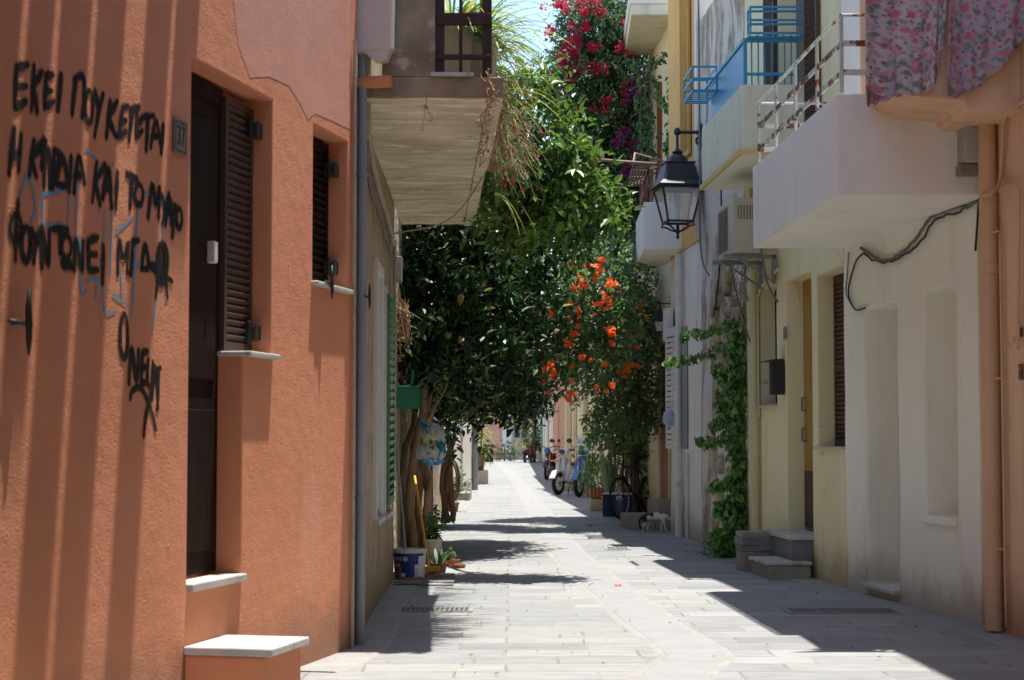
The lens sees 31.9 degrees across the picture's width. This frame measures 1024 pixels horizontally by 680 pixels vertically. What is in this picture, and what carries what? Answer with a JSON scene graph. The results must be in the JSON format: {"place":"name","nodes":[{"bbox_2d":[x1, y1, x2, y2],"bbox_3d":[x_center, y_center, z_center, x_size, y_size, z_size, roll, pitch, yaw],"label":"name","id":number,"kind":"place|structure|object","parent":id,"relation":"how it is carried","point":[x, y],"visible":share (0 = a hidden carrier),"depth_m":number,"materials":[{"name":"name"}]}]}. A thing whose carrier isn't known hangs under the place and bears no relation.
{"place":"outdoors","nodes":[
{"label":"outdoors","id":0,"kind":"place"},
{"bbox_2d":[521,430,538,461],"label":"potted bush","id":1,"kind":"object","parent":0,"point":[526,446],"visible":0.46,"depth_m":107.20,"materials":[{"name":"green plant"}]},
{"bbox_2d":[530,429,540,461],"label":"potted bush","id":2,"kind":"object","parent":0,"point":[539,453],"visible":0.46,"depth_m":106.79,"materials":[{"name":"green plant"}]},
{"bbox_2d":[445,0,645,288],"label":"sky","id":3,"kind":"structure","parent":0,"point":[549,9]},
{"bbox_2d":[300,460,1023,679],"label":"ground","id":4,"kind":"structure","parent":0,"point":[492,527],"depth_m":12.44,"materials":[{"name":"stone"}]},
{"bbox_2d":[0,0,394,679],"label":"pink house","id":5,"kind":"structure","parent":4,"relation":"on","point":[176,404],"depth_m":8.25,"materials":[{"name":"paint"}]},
{"bbox_2d":[173,116,186,156],"bbox_3d":[-1.539,-0.942,8.318,0.011,0.170,0.150,-1,-3,12],"label":"number plate","id":6,"kind":"object","parent":5,"relation":"attached to","point":[179,136],"visible":1,"depth_m":8.30,"materials":[{"name":"ceramic"}]},
{"bbox_2d":[186,74,222,575],"bbox_3d":[-1.572,-0.078,8.803,0.105,2.455,0.715,-1,-3,12],"label":"door","id":7,"kind":"structure","parent":5,"relation":"in","point":[206,99],"depth_m":8.92,"materials":[{"name":"brown wood"}]},
{"bbox_2d":[184,635,308,679],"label":"doorstep","id":8,"kind":"object","parent":4,"relation":"on","point":[240,657],"visible":1,"depth_m":8.29,"materials":[{"name":"orange paint"}]},
{"bbox_2d":[300,500,464,672],"bbox_3d":[-1.019,2.591,23.774,0.558,0.007,28.235,0,-3,0],"label":"kerb strip","id":9,"kind":"object","parent":4,"relation":"on","point":[382,625],"visible":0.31,"depth_m":11.73,"materials":[{"name":"grey stone"}]},
{"bbox_2d":[393,547,426,578],"bbox_3d":[-0.927,2.023,16.238,0.312,0.266,0.312,0,-3,0],"label":"paint bucket","id":10,"kind":"object","parent":9,"relation":"on","point":[409,562],"visible":0.99,"depth_m":16.11,"materials":[{"name":"white plastic"}]},
{"bbox_2d":[396,431,406,548],"bbox_3d":[-1.030,1.394,16.541,0.026,1.526,0.487,1,-3,-21],"label":"mop pole","id":11,"kind":"object","parent":10,"relation":"in","point":[401,501],"visible":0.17,"depth_m":16.52,"materials":[{"name":"metal"}]},
{"bbox_2d":[448,466,471,511],"bbox_3d":[-1.058,2.644,31.919,0.621,0.816,0.486,-2,-4,31],"label":"potted shrub","id":12,"kind":"object","parent":9,"relation":"on","point":[456,503],"visible":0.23,"depth_m":31.89,"materials":[{"name":"green plant"}]},
{"bbox_2d":[397,54,645,547],"bbox_3d":[-0.278,-0.115,19.691,3.048,4.824,7.260,0,-3,0],"label":"ficus tree","id":13,"kind":"object","parent":9,"relation":"on","point":[476,292],"visible":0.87,"depth_m":18.79,"materials":[{"name":"green plant"}]},
{"bbox_2d":[397,369,422,408],"bbox_3d":[-1.051,0.499,18.282,0.288,0.406,0.082,0,-3,-6],"label":"dustpan","id":14,"kind":"object","parent":13,"relation":"hanging from","point":[410,396],"visible":0.85,"depth_m":18.30,"materials":[{"name":"green plastic"}]},
{"bbox_2d":[415,414,445,466],"bbox_3d":[-0.843,1.034,18.511,0.329,0.546,0.279,0,-3,0],"label":"plastic bag","id":15,"kind":"object","parent":13,"relation":"hanging from","point":[430,450],"visible":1,"depth_m":18.45,"materials":[{"name":"white"}]},
{"bbox_2d":[393,208,451,567],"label":"rubble house","id":16,"kind":"structure","parent":4,"relation":"on","point":[403,419],"depth_m":18.86,"materials":[{"name":"beige paint"}]},
{"bbox_2d":[396,256,402,282],"bbox_3d":[-1.160,-0.709,17.998,0.110,0.250,0.180,0,-3,0],"label":"junction box","id":17,"kind":"object","parent":16,"relation":"attached to","point":[399,262],"visible":0.54,"depth_m":17.91,"materials":[{"name":"grey plastic"}]},
{"bbox_2d":[397,290,421,364],"bbox_3d":[-1.098,-0.123,17.661,0.289,0.754,0.344,-2,-4,38],"label":"dried bouquet","id":18,"kind":"object","parent":16,"relation":"hanging from","point":[402,312],"visible":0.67,"depth_m":17.62,"materials":[{"name":"brown plant"}]},
{"bbox_2d":[453,459,460,501],"bbox_3d":[-0.947,2.195,27.942,0.291,0.706,0.070,0,-3,0],"label":"hose coil","id":19,"kind":"object","parent":16,"relation":"hanging from","point":[457,473],"visible":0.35,"depth_m":27.92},
{"bbox_2d":[393,580,453,583],"bbox_3d":[-0.765,2.102,15.580,0.522,0.032,0.161,0,-3,0],"label":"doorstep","id":20,"kind":"object","parent":4,"relation":"on","point":[425,581],"visible":1,"depth_m":15.55,"materials":[{"name":"grey stone"}]},
{"bbox_2d":[413,475,439,577],"bbox_3d":[-0.804,1.740,16.840,0.204,0.918,1.019,0,-3,-6],"label":"broom","id":21,"kind":"object","parent":4,"relation":"on","point":[432,571],"visible":0.76,"depth_m":16.55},
{"bbox_2d":[354,0,503,645],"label":"tan house","id":22,"kind":"structure","parent":4,"relation":"on","point":[412,173],"depth_m":12.41,"materials":[{"name":"white paint"}]},
{"bbox_2d":[372,257,385,525],"bbox_3d":[-1.032,0.394,13.462,0.130,1.950,0.897,0,-3,-1],"label":"window","id":23,"kind":"structure","parent":22,"relation":"in","point":[378,288],"depth_m":13.57,"materials":[{"name":"white paint"}]},
{"bbox_2d":[383,285,393,519],"bbox_3d":[-1.054,0.520,14.720,0.130,1.860,0.982,0,-3,-1],"label":"window","id":24,"kind":"structure","parent":22,"relation":"in","point":[389,512],"depth_m":14.26,"materials":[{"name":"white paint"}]},
{"bbox_2d":[380,0,537,71],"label":"potted spider plant","id":25,"kind":"object","parent":22,"relation":"on","point":[451,39],"visible":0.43,"depth_m":11.50,"materials":[{"name":"green plant"}]},
{"bbox_2d":[420,68,499,159],"bbox_3d":[-0.322,-1.401,11.085,0.496,0.603,0.125,0,-3,0],"label":"withered vine","id":26,"kind":"object","parent":22,"relation":"hanging from","point":[485,112],"visible":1,"depth_m":11.08,"materials":[{"name":"brown plant"}]},
{"bbox_2d":[446,0,557,76],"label":"potted spider plant","id":27,"kind":"object","parent":22,"relation":"on","point":[476,67],"visible":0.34,"depth_m":11.94,"materials":[{"name":"green plant"}]},
{"bbox_2d":[479,55,552,206],"bbox_3d":[-0.112,-1.599,14.241,0.863,0.710,4.034,0,-3,0],"label":"firecracker plant","id":28,"kind":"object","parent":22,"relation":"on","point":[503,145],"visible":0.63,"depth_m":13.88,"materials":[{"name":"green leaf"},{"name":"red flower petals"},{"name":"stem"}]},
{"bbox_2d":[466,0,573,235],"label":"hanging spider plant","id":29,"kind":"object","parent":22,"relation":"on","point":[504,52],"visible":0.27,"depth_m":12.72,"materials":[{"name":"green plant"}]},
{"bbox_2d":[396,607,473,611],"bbox_3d":[-0.569,1.995,13.279,0.560,0.011,0.360,0,-3,0],"label":"drain grate","id":30,"kind":"object","parent":4,"relation":"on","point":[434,609],"visible":1,"depth_m":13.20,"materials":[{"name":"metal"}]},
{"bbox_2d":[422,504,455,562],"bbox_3d":[-0.800,2.004,18.569,0.316,0.591,0.464,-1,-4,23],"label":"potted herb","id":31,"kind":"object","parent":4,"relation":"on","point":[435,540],"visible":0.95,"depth_m":18.50,"materials":[{"name":"plant"}]},
{"bbox_2d":[428,548,450,572],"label":"potted succulent","id":32,"kind":"object","parent":4,"relation":"on","point":[440,562],"visible":0.81,"depth_m":16.89,"materials":[{"name":"green plant"}]},
{"bbox_2d":[438,573,454,577],"bbox_3d":[-0.605,2.163,16.459,0.170,0.035,0.170,0,-3,0],"label":"clay saucer","id":33,"kind":"object","parent":4,"relation":"on","point":[446,575],"visible":1,"depth_m":16.40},
{"bbox_2d":[442,547,459,565],"bbox_3d":[-0.639,2.180,18.075,0.233,0.183,0.231,1,-3,-16],"label":"potted sapling","id":34,"kind":"object","parent":4,"relation":"on","point":[448,560],"visible":0.73,"depth_m":18.06,"materials":[{"name":"plant"}]},
{"bbox_2d":[449,564,465,567],"bbox_3d":[-0.537,2.234,17.706,0.170,0.035,0.170,0,-3,0],"label":"clay saucer","id":35,"kind":"object","parent":4,"relation":"on","point":[457,565],"visible":1,"depth_m":17.65,"materials":[{"name":"ceramic"}]},
{"bbox_2d":[453,417,477,500],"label":"white corner house","id":36,"kind":"structure","parent":4,"relation":"on","point":[468,457],"depth_m":42.24,"materials":[{"name":"paint"}]},
{"bbox_2d":[482,444,494,462],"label":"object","id":37,"kind":"object","parent":4,"relation":"on","point":[491,451],"visible":0.56,"depth_m":99.43,"materials":[{"name":"plastic"}]},
{"bbox_2d":[478,424,499,483],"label":"palm planter","id":38,"kind":"object","parent":4,"relation":"on","point":[482,476],"visible":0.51,"depth_m":52.21,"materials":[{"name":"plant"}]},
{"bbox_2d":[482,411,510,459],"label":"pink house","id":39,"kind":"structure","parent":4,"relation":"on","point":[498,436],"depth_m":120.88,"materials":[{"name":"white paint"}]},
{"bbox_2d":[433,249,568,523],"bbox_3d":[-0.276,0.509,26.226,2.627,4.359,2.728,0,-3,0],"label":"ficus tree","id":40,"kind":"object","parent":4,"relation":"on","point":[446,485],"visible":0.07,"depth_m":26.17,"materials":[{"name":"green plant"}]},
{"bbox_2d":[494,438,521,460],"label":"round bush","id":41,"kind":"object","parent":4,"relation":"on","point":[508,453],"visible":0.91,"depth_m":111.73,"materials":[{"name":"green plant"}]},
{"bbox_2d":[510,415,538,459],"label":"grey house","id":42,"kind":"structure","parent":4,"relation":"on","point":[514,437],"depth_m":121.87,"materials":[{"name":"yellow paint"}]},
{"bbox_2d":[513,415,528,451],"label":"door","id":43,"kind":"structure","parent":42,"relation":"in","point":[515,437],"depth_m":121.90,"materials":[{"name":"yellow paint"}]},
{"bbox_2d":[513,404,540,461],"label":"olive tree","id":44,"kind":"object","parent":4,"relation":"on","point":[535,427],"visible":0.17,"depth_m":105.78,"materials":[{"name":"green plant"}]},
{"bbox_2d":[522,440,535,462],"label":"scooter","id":45,"kind":"object","parent":4,"relation":"on","point":[528,453],"visible":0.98,"depth_m":103.71,"materials":[{"name":"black metal"}]},
{"bbox_2d":[539,323,552,462],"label":"cream house","id":46,"kind":"structure","parent":4,"relation":"on","point":[546,433],"depth_m":83.92,"materials":[{"name":"beige paint"}]},
{"bbox_2d":[535,439,559,479],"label":"motorbike","id":47,"kind":"object","parent":4,"relation":"on","point":[549,465],"visible":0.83,"depth_m":57.76,"materials":[{"name":"black metal"}]},
{"bbox_2d":[553,321,564,462],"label":"salmon house","id":48,"kind":"structure","parent":4,"relation":"on","point":[559,424],"depth_m":58.50,"materials":[{"name":"pink paint"}]},
{"bbox_2d":[549,439,579,494],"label":"scooter","id":49,"kind":"object","parent":4,"relation":"on","point":[561,474],"visible":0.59,"depth_m":41.69,"materials":[{"name":"grey metal"}]},
{"bbox_2d":[563,484,572,490],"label":"kerb block","id":50,"kind":"structure","parent":4,"relation":"on","point":[566,488],"depth_m":44.95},
{"bbox_2d":[566,436,592,496],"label":"scooter","id":51,"kind":"object","parent":4,"relation":"on","point":[577,482],"visible":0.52,"depth_m":40.09,"materials":[{"name":"blue metal"}]},
{"bbox_2d":[524,0,651,511],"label":"bougainvillea","id":52,"kind":"object","parent":4,"relation":"on","point":[600,52],"visible":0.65,"depth_m":28.92,"materials":[{"name":"green plant"}]},
{"bbox_2d":[565,209,619,495],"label":"cream house","id":53,"kind":"structure","parent":4,"relation":"on","point":[573,429],"depth_m":44.38,"materials":[{"name":"beige paint"}]},
{"bbox_2d":[590,499,602,510],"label":"stone plinth","id":54,"kind":"structure","parent":4,"relation":"on","point":[596,504],"depth_m":32.17,"materials":[{"name":"beige stone"}]},
{"bbox_2d":[579,452,605,498],"bbox_3d":[1.518,2.439,32.404,0.619,0.869,0.552,0,-3,4],"label":"terracotta trough","id":55,"kind":"object","parent":54,"relation":"on","point":[596,493],"visible":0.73,"depth_m":32.31,"materials":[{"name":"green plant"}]},
{"bbox_2d":[534,230,664,511],"bbox_3d":[1.626,0.613,27.476,2.124,4.929,6.366,-1,-3,13],"label":"trumpet vine","id":56,"kind":"object","parent":4,"relation":"on","point":[613,341],"visible":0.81,"depth_m":25.82,"materials":[{"name":"green plant"}]},
{"bbox_2d":[595,446,620,501],"bbox_3d":[1.715,2.371,31.096,0.606,1.270,0.568,3,-4,-39],"label":"snake plant","id":57,"kind":"object","parent":4,"relation":"on","point":[609,473],"visible":0.41,"depth_m":30.99,"materials":[{"name":"green plant"}]},
{"bbox_2d":[596,450,621,487],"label":"potted vine","id":58,"kind":"object","parent":4,"relation":"on","point":[617,474],"visible":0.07,"depth_m":32.90,"materials":[{"name":"plant"}]},
{"bbox_2d":[495,463,732,679],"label":"drain channel","id":59,"kind":"object","parent":4,"relation":"on","point":[689,655],"visible":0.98,"depth_m":13.08,"materials":[{"name":"stone"}]},
{"bbox_2d":[602,493,632,516],"bbox_3d":[1.800,2.746,29.893,0.570,0.385,0.400,0,-3,8],"label":"plastic crate","id":60,"kind":"object","parent":4,"relation":"on","point":[607,511],"visible":0.56,"depth_m":29.72,"materials":[{"name":"blue plastic"}]},
{"bbox_2d":[604,547,631,549],"bbox_3d":[1.230,2.423,20.867,0.300,0.011,0.560,0,-3,0],"label":"drain grate","id":61,"kind":"object","parent":4,"relation":"on","point":[617,548],"visible":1,"depth_m":20.69,"materials":[{"name":"metal"}]},
{"bbox_2d":[607,452,648,518],"bbox_3d":[2.035,2.362,29.166,1.677,1.071,0.626,3,-4,-41],"label":"bicycle","id":62,"kind":"object","parent":4,"relation":"on","point":[620,498],"visible":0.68,"depth_m":28.95,"materials":[{"name":"black metal"}]},
{"bbox_2d":[620,0,670,511],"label":"vine house","id":63,"kind":"structure","parent":4,"relation":"on","point":[645,31],"depth_m":27.91,"materials":[{"name":"white paint"}]},
{"bbox_2d":[622,51,668,172],"bbox_3d":[2.146,-3.633,25.954,0.588,2.579,2.030,1,-3,-15],"label":"creeper","id":64,"kind":"object","parent":63,"relation":"attached to","point":[632,66],"visible":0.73,"depth_m":26.55,"materials":[{"name":"green plant"}]},
{"bbox_2d":[652,302,669,336],"bbox_3d":[2.201,-0.300,25.457,0.418,0.515,0.214,0,-3,0],"label":"wall lantern","id":65,"kind":"object","parent":63,"relation":"attached to","point":[658,316],"depth_m":25.41,"materials":[{"name":"black metal"}]},
{"bbox_2d":[662,345,668,498],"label":"wall","id":66,"kind":"structure","parent":63,"relation":"in","point":[665,491],"depth_m":27.68,"materials":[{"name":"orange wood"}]},
{"bbox_2d":[620,499,671,529],"bbox_3d":[1.992,2.513,25.816,0.730,0.410,1.350,0,-3,-2],"label":"entrance step","id":67,"kind":"object","parent":4,"relation":"on","point":[629,520],"visible":0.69,"depth_m":25.38,"materials":[{"name":"concrete"}]},
{"bbox_2d":[639,512,671,531],"bbox_3d":[1.994,2.508,24.692,0.504,0.269,0.159,-1,-3,14],"label":"cat","id":68,"kind":"object","parent":4,"relation":"on","point":[649,518],"visible":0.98,"depth_m":24.65},
{"bbox_2d":[636,0,711,542],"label":"old white house","id":69,"kind":"structure","parent":4,"relation":"on","point":[657,244],"depth_m":23.39,"materials":[{"name":"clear paint"}]},
{"bbox_2d":[598,152,664,186],"bbox_3d":[1.646,-2.335,24.166,1.342,0.397,1.236,0,-3,0],"label":"drying rack","id":70,"kind":"object","parent":69,"relation":"attached to","point":[633,163],"visible":0.83,"depth_m":23.98,"materials":[{"name":"white metal"}]},
{"bbox_2d":[662,401,674,428],"bbox_3d":[2.071,0.975,23.586,0.182,0.404,0.147,-1,-3,13],"label":"carrier bag","id":71,"kind":"object","parent":69,"relation":"hanging from","point":[668,420],"visible":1,"depth_m":23.53,"materials":[{"name":"white plastic"}]},
{"bbox_2d":[687,351,688,447],"bbox_3d":[2.347,0.620,23.410,0.030,1.600,0.580,0,-3,-3],"label":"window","id":72,"kind":"structure","parent":69,"relation":"in","point":[687,351],"depth_m":23.64,"materials":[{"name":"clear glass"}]},
{"bbox_2d":[381,556,1009,673],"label":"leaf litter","id":73,"kind":"object","parent":4,"relation":"on","point":[629,620],"visible":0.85,"depth_m":11.94,"materials":[{"name":"brown plant"}]},
{"bbox_2d":[695,534,733,556],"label":"weeds","id":74,"kind":"object","parent":4,"relation":"on","point":[711,548],"visible":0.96,"depth_m":19.22,"materials":[{"name":"green plant"}]},
{"bbox_2d":[698,0,747,540],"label":"stone house","id":75,"kind":"structure","parent":4,"relation":"on","point":[720,30],"depth_m":21.24,"materials":[{"name":"grey"}]},
{"bbox_2d":[649,123,704,238],"bbox_3d":[2.060,-1.957,22.147,0.626,1.430,0.598,0,-3,-8],"label":"wall lantern","id":76,"kind":"object","parent":75,"relation":"attached to","point":[677,174],"depth_m":22.01,"materials":[{"name":"black metal"}]},
{"bbox_2d":[661,307,749,557],"bbox_3d":[2.194,1.043,19.652,1.136,2.853,0.524,-3,-4,39],"label":"ivy","id":77,"kind":"object","parent":75,"relation":"attached to","point":[731,515],"visible":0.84,"depth_m":19.49,"materials":[{"name":"green plant"}]},
{"bbox_2d":[736,550,772,570],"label":"concrete block","id":78,"kind":"structure","parent":4,"relation":"on","point":[743,562],"depth_m":17.27,"materials":[{"name":"grey concrete"}]},
{"bbox_2d":[735,544,771,550],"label":"concrete block","id":79,"kind":"structure","parent":78,"relation":"on","point":[751,548],"depth_m":17.25,"materials":[{"name":"grey concrete"}]},
{"bbox_2d":[734,536,770,545],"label":"concrete block","id":80,"kind":"structure","parent":79,"relation":"on","point":[752,541],"depth_m":17.26,"materials":[{"name":"grey concrete"}]},
{"bbox_2d":[736,530,770,537],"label":"concrete block","id":81,"kind":"structure","parent":80,"relation":"on","point":[754,534],"depth_m":17.27,"materials":[{"name":"grey concrete"}]},
{"bbox_2d":[683,0,846,587],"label":"yellow house","id":82,"kind":"structure","parent":4,"relation":"on","point":[797,470],"depth_m":17.40,"materials":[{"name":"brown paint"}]},
{"bbox_2d":[726,265,748,306],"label":"dry twigs","id":83,"kind":"object","parent":82,"relation":"attached to","point":[739,289],"visible":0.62,"depth_m":19.41,"materials":[{"name":"brown plant"}]},
{"bbox_2d":[712,197,778,342],"bbox_3d":[2.354,-0.619,18.287,0.520,1.563,1.140,0,-3,-4],"label":"air conditioner","id":84,"kind":"object","parent":82,"relation":"attached to","point":[735,231],"visible":0.93,"depth_m":17.91,"materials":[{"name":"metal"}]},
{"bbox_2d":[760,358,784,394],"bbox_3d":[2.582,0.358,17.617,0.210,0.359,0.203,2,-4,-37],"label":"letter box","id":85,"kind":"object","parent":82,"relation":"attached to","point":[776,378],"visible":1,"depth_m":17.55,"materials":[{"name":"black metal"}]},
{"bbox_2d":[783,327,786,338],"bbox_3d":[2.675,-0.069,17.567,0.008,0.120,0.120,0,-3,-4],"label":"number plate","id":86,"kind":"object","parent":82,"relation":"attached to","point":[784,332],"visible":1,"depth_m":17.54,"materials":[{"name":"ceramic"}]},
{"bbox_2d":[795,0,803,81],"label":"balcony door","id":87,"kind":"structure","parent":82,"relation":"in","point":[797,2],"depth_m":17.69,"materials":[{"name":"brown paint"}]},
{"bbox_2d":[801,278,812,530],"bbox_3d":[2.883,0.603,16.992,0.111,2.425,1.053,0,-3,-4],"label":"door","id":88,"kind":"structure","parent":82,"relation":"in","point":[806,434],"depth_m":17.30,"materials":[{"name":"brown wood"}]},
{"bbox_2d":[748,556,811,579],"bbox_3d":[2.485,2.121,16.632,0.420,0.178,0.830,0,-3,-4],"label":"entrance step","id":89,"kind":"object","parent":4,"relation":"on","point":[771,567],"visible":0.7,"depth_m":16.24,"materials":[{"name":"concrete"}]},
{"bbox_2d":[659,532,1023,654],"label":"kerb strip","id":90,"kind":"object","parent":4,"relation":"on","point":[1009,641],"visible":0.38,"depth_m":12.95,"materials":[{"name":"grey stone"}]},
{"bbox_2d":[780,608,904,613],"bbox_3d":[2.424,1.989,13.179,0.840,0.011,0.420,0,-3,0],"label":"drain grate","id":91,"kind":"object","parent":4,"relation":"on","point":[841,611],"visible":1,"depth_m":13.09,"materials":[{"name":"metal"}]},
{"bbox_2d":[753,0,983,623],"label":"white house","id":92,"kind":"structure","parent":4,"relation":"on","point":[888,204],"depth_m":13.38,"materials":[{"name":"paint"}]},
{"bbox_2d":[859,0,1023,638],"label":"peach house","id":93,"kind":"structure","parent":4,"relation":"on","point":[985,120],"depth_m":11.64,"materials":[{"name":"paint"}]},
{"bbox_2d":[866,47,902,106],"bbox_3d":[2.374,-1.691,11.312,0.307,0.438,0.090,0,-3,-3],"label":"pillow case","id":94,"kind":"object","parent":93,"relation":"hanging from","point":[876,99],"visible":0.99,"depth_m":11.29,"materials":[{"name":"fabric"}]},
{"bbox_2d":[865,0,946,96],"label":"bed sheet","id":95,"kind":"object","parent":93,"relation":"hanging from","point":[912,32],"visible":1,"depth_m":11.29,"materials":[{"name":"fabric"}]},
{"bbox_2d":[947,0,1023,97],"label":"bed sheet","id":96,"kind":"object","parent":93,"relation":"hanging from","point":[985,38],"visible":1,"depth_m":11.29,"materials":[{"name":"pink fabric"}]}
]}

